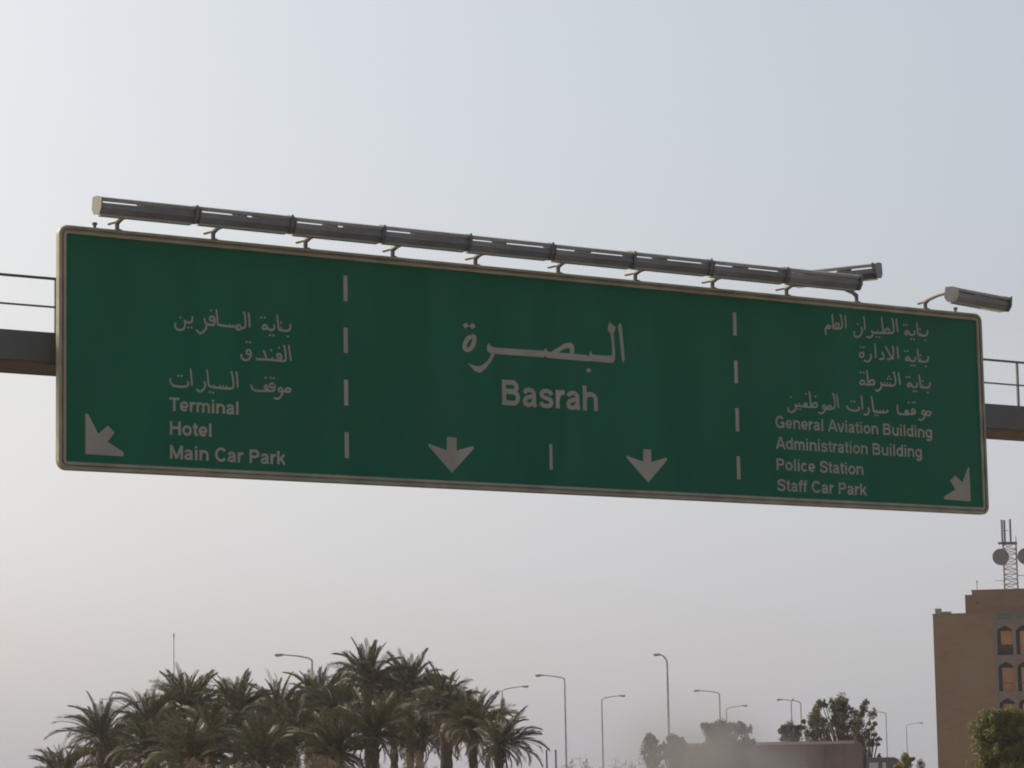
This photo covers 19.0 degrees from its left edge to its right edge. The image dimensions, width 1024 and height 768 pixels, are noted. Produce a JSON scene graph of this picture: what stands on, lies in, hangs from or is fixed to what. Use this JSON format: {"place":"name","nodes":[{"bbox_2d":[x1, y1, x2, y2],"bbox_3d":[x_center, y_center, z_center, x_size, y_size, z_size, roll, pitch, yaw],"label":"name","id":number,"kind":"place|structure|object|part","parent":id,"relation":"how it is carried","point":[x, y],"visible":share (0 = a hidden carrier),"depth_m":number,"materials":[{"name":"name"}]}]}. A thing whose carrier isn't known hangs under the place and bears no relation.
{"place":"outdoors","nodes":[
{"label":"outdoors","id":0,"kind":"place"},
{"bbox_2d":[182,755,212,767],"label":"dry shrub","id":1,"kind":"object","parent":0,"point":[193,762],"visible":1,"depth_m":148.90,"materials":[{"name":"brown plant"}]},
{"bbox_2d":[234,763,259,767],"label":"dry shrub","id":2,"kind":"object","parent":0,"point":[247,764],"visible":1,"depth_m":147.25,"materials":[{"name":"brown plant"}]},
{"bbox_2d":[402,751,437,767],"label":"dry shrub","id":3,"kind":"object","parent":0,"point":[422,762],"visible":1,"depth_m":150.97,"materials":[{"name":"brown plant"}]},
{"bbox_2d":[0,0,1023,767],"label":"sky","id":4,"kind":"structure","parent":0,"point":[798,134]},
{"bbox_2d":[678,740,899,767],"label":"building","id":5,"kind":"structure","parent":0,"point":[823,754],"depth_m":155.65,"materials":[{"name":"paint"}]},
{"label":"door","id":6,"kind":"part","parent":5,"relation":"part of","materials":[{"name":"paint"}]},
{"label":"ground","id":7,"kind":"structure","parent":0,"visible":0},
{"bbox_2d":[28,734,99,767],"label":"date palm","id":8,"kind":"object","parent":7,"relation":"on","point":[73,758],"visible":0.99,"depth_m":174.49,"materials":[{"name":"green plant"}]},
{"bbox_2d":[43,690,144,767],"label":"date palm","id":9,"kind":"object","parent":7,"relation":"on","point":[100,737],"visible":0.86,"depth_m":180.62,"materials":[{"name":"green plant"}]},
{"bbox_2d":[63,719,140,767],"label":"date palm","id":10,"kind":"object","parent":7,"relation":"on","point":[107,764],"visible":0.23,"depth_m":194.17,"materials":[{"name":"green plant"}]},
{"bbox_2d":[100,677,184,742],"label":"date palm","id":11,"kind":"object","parent":7,"relation":"on","point":[157,704],"visible":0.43,"depth_m":188.63,"materials":[{"name":"green plant"}]},
{"bbox_2d":[104,706,188,767],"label":"date palm","id":12,"kind":"object","parent":7,"relation":"on","point":[139,747],"visible":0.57,"depth_m":172.34,"materials":[{"name":"green plant"}]},
{"bbox_2d":[142,699,182,767],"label":"date palm","id":13,"kind":"object","parent":7,"relation":"on","point":[175,718],"visible":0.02,"depth_m":204.39,"materials":[{"name":"green plant"}]},
{"bbox_2d":[173,634,174,684],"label":"radio mast","id":14,"kind":"object","parent":7,"relation":"on","point":[173,653],"visible":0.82,"depth_m":299.21,"materials":[{"name":"metal"}]},
{"bbox_2d":[136,713,244,767],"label":"date palm","id":15,"kind":"object","parent":7,"relation":"on","point":[192,747],"visible":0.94,"depth_m":168.45,"materials":[{"name":"green plant"}]},
{"bbox_2d":[147,663,240,739],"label":"date palm","id":16,"kind":"object","parent":7,"relation":"on","point":[195,693],"visible":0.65,"depth_m":194.64,"materials":[{"name":"green plant"}]},
{"bbox_2d":[160,690,250,767],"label":"date palm","id":17,"kind":"object","parent":7,"relation":"on","point":[218,712],"visible":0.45,"depth_m":178.66,"materials":[{"name":"green plant"}]},
{"bbox_2d":[204,668,272,767],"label":"date palm","id":18,"kind":"object","parent":7,"relation":"on","point":[241,699],"visible":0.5,"depth_m":198.70,"materials":[{"name":"green plant"}]},
{"bbox_2d":[222,696,274,752],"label":"date palm","id":19,"kind":"object","parent":7,"relation":"on","point":[267,714],"visible":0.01,"depth_m":203.36,"materials":[{"name":"green plant"}]},
{"bbox_2d":[199,709,301,767],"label":"date palm","id":20,"kind":"object","parent":7,"relation":"on","point":[257,749],"visible":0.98,"depth_m":166.51,"materials":[{"name":"green plant"}]},
{"bbox_2d":[241,670,317,767],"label":"date palm","id":21,"kind":"object","parent":7,"relation":"on","point":[268,707],"visible":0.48,"depth_m":192.85,"materials":[{"name":"green plant"}]},
{"bbox_2d":[240,692,342,767],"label":"date palm","id":22,"kind":"object","parent":7,"relation":"on","point":[280,720],"visible":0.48,"depth_m":174.50,"materials":[{"name":"green plant"}]},
{"bbox_2d":[275,654,312,763],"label":"street lamp","id":23,"kind":"object","parent":7,"relation":"on","point":[277,655],"visible":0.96,"depth_m":216.44,"materials":[{"name":"metal"}]},
{"bbox_2d":[276,663,365,767],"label":"date palm","id":24,"kind":"object","parent":7,"relation":"on","point":[309,681],"visible":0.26,"depth_m":196.89,"materials":[{"name":"green plant"}]},
{"bbox_2d":[288,754,354,767],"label":"dry shrub","id":25,"kind":"object","parent":7,"relation":"on","point":[317,758],"visible":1,"depth_m":144.81,"materials":[{"name":"brown plant"}]},
{"bbox_2d":[296,709,348,763],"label":"date palm","id":26,"kind":"object","parent":7,"relation":"on","point":[306,742],"depth_m":210.12,"materials":[{"name":"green plant"}]},
{"bbox_2d":[281,705,386,767],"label":"date palm","id":27,"kind":"object","parent":7,"relation":"on","point":[331,746],"visible":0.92,"depth_m":168.49,"materials":[{"name":"green plant"}]},
{"bbox_2d":[295,671,375,765],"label":"date palm","id":28,"kind":"object","parent":7,"relation":"on","point":[324,696],"visible":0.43,"depth_m":186.82,"materials":[{"name":"green plant"}]},
{"bbox_2d":[327,637,412,767],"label":"date palm","id":29,"kind":"object","parent":7,"relation":"on","point":[367,670],"visible":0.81,"depth_m":204.88,"materials":[{"name":"green plant"}]},
{"bbox_2d":[321,686,425,767],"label":"date palm","id":30,"kind":"object","parent":7,"relation":"on","point":[376,718],"visible":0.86,"depth_m":170.54,"materials":[{"name":"green plant"}]},
{"bbox_2d":[364,684,421,767],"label":"date palm","id":31,"kind":"object","parent":7,"relation":"on","point":[395,761],"visible":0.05,"depth_m":212.24,"materials":[{"name":"green plant"}]},
{"bbox_2d":[375,647,456,767],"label":"date palm","id":32,"kind":"object","parent":7,"relation":"on","point":[412,678],"visible":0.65,"depth_m":206.71,"materials":[{"name":"green plant"}]},
{"bbox_2d":[381,695,458,765],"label":"date palm","id":33,"kind":"object","parent":7,"relation":"on","point":[425,730],"visible":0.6,"depth_m":194.45,"materials":[{"name":"green plant"}]},
{"bbox_2d":[401,660,480,767],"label":"date palm","id":34,"kind":"object","parent":7,"relation":"on","point":[443,690],"visible":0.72,"depth_m":188.62,"materials":[{"name":"green plant"}]},
{"bbox_2d":[413,692,494,767],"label":"date palm","id":35,"kind":"object","parent":7,"relation":"on","point":[451,753],"visible":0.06,"depth_m":198.34,"materials":[{"name":"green plant"}]},
{"bbox_2d":[428,685,518,767],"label":"date palm","id":36,"kind":"object","parent":7,"relation":"on","point":[466,727],"visible":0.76,"depth_m":182.49,"materials":[{"name":"green plant"}]},
{"bbox_2d":[460,698,549,767],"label":"date palm","id":37,"kind":"object","parent":7,"relation":"on","point":[497,752],"visible":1,"depth_m":176.60,"materials":[{"name":"green plant"}]},
{"bbox_2d":[0,273,1023,440],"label":"sign gantry","id":38,"kind":"object","parent":7,"relation":"on","point":[28,352],"visible":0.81,"depth_m":40.00,"materials":[{"name":"metal"}]},
{"bbox_2d":[56,222,988,514],"bbox_3d":[0.756,-0.031,44.181,16.103,3.275,0.260,4,-9,-34],"label":"highway sign","id":39,"kind":"object","parent":38,"relation":"attached to","point":[204,358],"visible":1,"depth_m":43.41,"materials":[{"name":"metal"}]},
{"bbox_2d":[92,196,199,229],"bbox_3d":[-4.985,-2.186,40.039,1.415,0.268,1.226,4,-9,-34],"label":"sign light","id":40,"kind":"object","parent":39,"relation":"attached to","point":[157,212],"visible":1,"depth_m":39.59,"materials":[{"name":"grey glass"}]},
{"bbox_2d":[196,206,294,239],"bbox_3d":[-3.801,-2.103,40.836,1.416,0.274,1.223,4,-9,-34],"label":"sign light","id":41,"kind":"object","parent":39,"relation":"attached to","point":[264,222],"visible":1,"depth_m":40.42,"materials":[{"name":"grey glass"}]},
{"bbox_2d":[287,217,386,248],"bbox_3d":[-2.615,-2.013,41.630,1.416,0.264,1.227,4,-9,-34],"label":"sign light","id":42,"kind":"object","parent":39,"relation":"attached to","point":[353,232],"visible":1,"depth_m":41.21,"materials":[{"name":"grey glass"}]},
{"bbox_2d":[378,225,472,256],"bbox_3d":[-1.456,-1.933,42.412,1.416,0.272,1.224,4,-9,-34],"label":"sign light","id":43,"kind":"object","parent":39,"relation":"attached to","point":[437,240],"visible":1,"depth_m":42.00,"materials":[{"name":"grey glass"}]},
{"bbox_2d":[465,234,554,264],"bbox_3d":[-0.312,-1.848,43.179,1.415,0.268,1.226,4,-9,-34],"label":"sign light","id":44,"kind":"object","parent":39,"relation":"attached to","point":[499,247],"visible":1,"depth_m":42.77,"materials":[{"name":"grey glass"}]},
{"bbox_2d":[547,244,636,272],"bbox_3d":[0.874,-1.759,43.974,1.416,0.264,1.228,4,-9,-34],"label":"sign light","id":45,"kind":"object","parent":39,"relation":"attached to","point":[584,256],"visible":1,"depth_m":43.55,"materials":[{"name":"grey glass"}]},
{"bbox_2d":[624,251,712,280],"bbox_3d":[2.016,-1.681,44.744,1.416,0.271,1.224,4,-9,-34],"label":"sign light","id":46,"kind":"object","parent":39,"relation":"attached to","point":[660,263],"visible":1,"depth_m":44.33,"materials":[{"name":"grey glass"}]},
{"bbox_2d":[701,260,789,287],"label":"sign light","id":47,"kind":"object","parent":39,"relation":"attached to","point":[739,271],"visible":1,"depth_m":45.12,"materials":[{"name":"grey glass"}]},
{"bbox_2d":[775,267,862,294],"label":"sign light","id":48,"kind":"object","parent":39,"relation":"attached to","point":[829,280],"visible":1,"depth_m":45.92,"materials":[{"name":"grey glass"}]},
{"bbox_2d":[791,262,882,301],"bbox_3d":[5.101,-1.524,47.091,1.418,0.474,0.922,-5,-9,29],"label":"sign light","id":49,"kind":"object","parent":39,"relation":"attached to","point":[875,272],"visible":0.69,"depth_m":46.56,"materials":[{"name":"grey metal"}]},
{"bbox_2d":[917,286,1011,312],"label":"sign light","id":50,"kind":"object","parent":39,"relation":"attached to","point":[973,299],"visible":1,"depth_m":47.66,"materials":[{"name":"grey metal"}]},
{"bbox_2d":[501,686,528,767],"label":"street lamp","id":51,"kind":"object","parent":7,"relation":"on","point":[502,698],"visible":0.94,"depth_m":287.03,"materials":[{"name":"metal"}]},
{"bbox_2d":[546,750,547,767],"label":"marker post","id":52,"kind":"object","parent":7,"relation":"on","point":[546,759],"visible":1,"depth_m":148.87,"materials":[{"name":"metal"}]},
{"bbox_2d":[535,674,566,767],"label":"street lamp","id":53,"kind":"object","parent":7,"relation":"on","point":[565,727],"visible":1,"depth_m":260.19,"materials":[{"name":"metal"}]},
{"bbox_2d":[555,750,556,767],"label":"marker post","id":54,"kind":"object","parent":7,"relation":"on","point":[555,758],"visible":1,"depth_m":148.87,"materials":[{"name":"metal"}]},
{"bbox_2d":[562,754,592,767],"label":"dry shrub","id":55,"kind":"object","parent":7,"relation":"on","point":[586,766],"visible":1,"depth_m":138.66,"materials":[{"name":"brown plant"}]},
{"bbox_2d":[601,695,624,767],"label":"street lamp","id":56,"kind":"object","parent":7,"relation":"on","point":[602,727],"visible":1,"depth_m":318.13,"materials":[{"name":"metal"}]},
{"bbox_2d":[599,757,635,767],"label":"dry shrub","id":57,"kind":"object","parent":7,"relation":"on","point":[622,765],"visible":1,"depth_m":140.74,"materials":[{"name":"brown plant"}]},
{"bbox_2d":[637,732,662,767],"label":"broadleaf tree","id":58,"kind":"object","parent":7,"relation":"on","point":[652,759],"visible":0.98,"depth_m":152.79,"materials":[{"name":"green plant"}]},
{"bbox_2d":[653,654,669,763],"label":"street lamp","id":59,"kind":"object","parent":7,"relation":"on","point":[668,712],"visible":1,"depth_m":250.14,"materials":[{"name":"metal"}]},
{"bbox_2d":[658,733,688,767],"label":"broadleaf tree","id":60,"kind":"object","parent":7,"relation":"on","point":[673,748],"visible":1,"depth_m":150.73,"materials":[{"name":"green plant"}]},
{"bbox_2d":[693,690,720,719],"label":"street lamp","id":61,"kind":"object","parent":7,"relation":"on","point":[719,700],"visible":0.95,"depth_m":306.72,"materials":[{"name":"metal"}]},
{"bbox_2d":[688,718,756,767],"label":"broadleaf tree","id":62,"kind":"object","parent":7,"relation":"on","point":[713,751],"visible":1,"depth_m":148.62,"materials":[{"name":"grey plant"}]},
{"bbox_2d":[726,705,747,722],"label":"street lamp","id":63,"kind":"object","parent":7,"relation":"on","point":[732,707],"visible":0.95,"depth_m":365.14,"materials":[{"name":"metal"}]},
{"bbox_2d":[776,720,803,741],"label":"broadleaf tree","id":64,"kind":"object","parent":7,"relation":"on","point":[791,732],"visible":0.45,"depth_m":213.49,"materials":[{"name":"green plant"}]},
{"bbox_2d":[777,699,802,740],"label":"street lamp","id":65,"kind":"object","parent":7,"relation":"on","point":[800,712],"visible":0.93,"depth_m":342.81,"materials":[{"name":"metal"}]},
{"bbox_2d":[800,712,827,740],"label":"broadleaf tree","id":66,"kind":"object","parent":7,"relation":"on","point":[813,734],"visible":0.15,"depth_m":210.57,"materials":[{"name":"green plant"}]},
{"bbox_2d":[808,692,876,747],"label":"broadleaf tree","id":67,"kind":"object","parent":7,"relation":"on","point":[836,706],"visible":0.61,"depth_m":203.41,"materials":[{"name":"green plant"}]},
{"bbox_2d":[846,714,882,757],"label":"broadleaf tree","id":68,"kind":"object","parent":7,"relation":"on","point":[858,733],"visible":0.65,"depth_m":198.47,"materials":[{"name":"green plant"}]},
{"bbox_2d":[867,710,887,756],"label":"street lamp","id":69,"kind":"object","parent":7,"relation":"on","point":[886,733],"visible":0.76,"depth_m":398.52,"materials":[{"name":"metal"}]},
{"bbox_2d":[893,752,914,767],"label":"shrub","id":70,"kind":"object","parent":7,"relation":"on","point":[906,761],"visible":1,"depth_m":148.72,"materials":[{"name":"green plant"}]},
{"bbox_2d":[906,722,922,752],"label":"street lamp","id":71,"kind":"object","parent":7,"relation":"on","point":[906,734],"visible":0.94,"depth_m":477.42,"materials":[{"name":"metal"}]},
{"bbox_2d":[916,758,925,767],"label":"shrub","id":72,"kind":"object","parent":7,"relation":"on","point":[920,763],"visible":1,"depth_m":148.75,"materials":[{"name":"green plant"}]},
{"bbox_2d":[932,588,1023,767],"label":"brick building","id":73,"kind":"structure","parent":7,"relation":"on","point":[979,654],"depth_m":292.22,"materials":[{"name":"brick"}]},
{"bbox_2d":[935,608,941,613],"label":"rooftop unit","id":74,"kind":"object","parent":73,"relation":"on","point":[938,610],"visible":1,"depth_m":294.33,"materials":[{"name":"grey metal"}]},
{"bbox_2d":[997,614,1009,618],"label":"clerestory window","id":75,"kind":"structure","parent":73,"relation":"in","point":[1000,616],"depth_m":292.27,"materials":[{"name":"grey glass"}]},
{"bbox_2d":[997,626,1012,654],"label":"window","id":76,"kind":"structure","parent":73,"relation":"in","point":[1004,634],"depth_m":292.42,"materials":[{"name":"orange glass"}]},
{"bbox_2d":[998,662,1014,691],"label":"window","id":77,"kind":"structure","parent":73,"relation":"in","point":[1006,670],"depth_m":291.99,"materials":[{"name":"orange glass"}]},
{"bbox_2d":[1000,698,1014,727],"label":"window","id":78,"kind":"structure","parent":73,"relation":"in","point":[1007,701],"depth_m":291.70,"materials":[{"name":"orange glass"}]},
{"bbox_2d":[992,519,1023,588],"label":"lattice mast","id":79,"kind":"object","parent":73,"relation":"on","point":[1000,556],"visible":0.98,"depth_m":296.71,"materials":[{"name":"metal"}]},
{"bbox_2d":[1016,625,1023,654],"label":"window","id":80,"kind":"structure","parent":73,"relation":"in","point":[1020,631],"depth_m":292.20,"materials":[{"name":"orange glass"}]},
{"bbox_2d":[1016,614,1023,617],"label":"clerestory window","id":81,"kind":"structure","parent":73,"relation":"in","point":[1018,615],"depth_m":291.99,"materials":[{"name":"grey glass"}]},
{"bbox_2d":[1017,662,1023,690],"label":"window","id":82,"kind":"structure","parent":73,"relation":"in","point":[1020,668],"depth_m":291.78,"materials":[{"name":"orange glass"}]},
{"bbox_2d":[1019,699,1023,709],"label":"window","id":83,"kind":"structure","parent":73,"relation":"in","point":[1021,704],"depth_m":291.42,"materials":[{"name":"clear glass"}]},
{"bbox_2d":[965,704,1023,767],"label":"broadleaf tree","id":84,"kind":"object","parent":7,"relation":"on","point":[994,747],"visible":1,"depth_m":138.32,"materials":[{"name":"green plant"}]}
]}

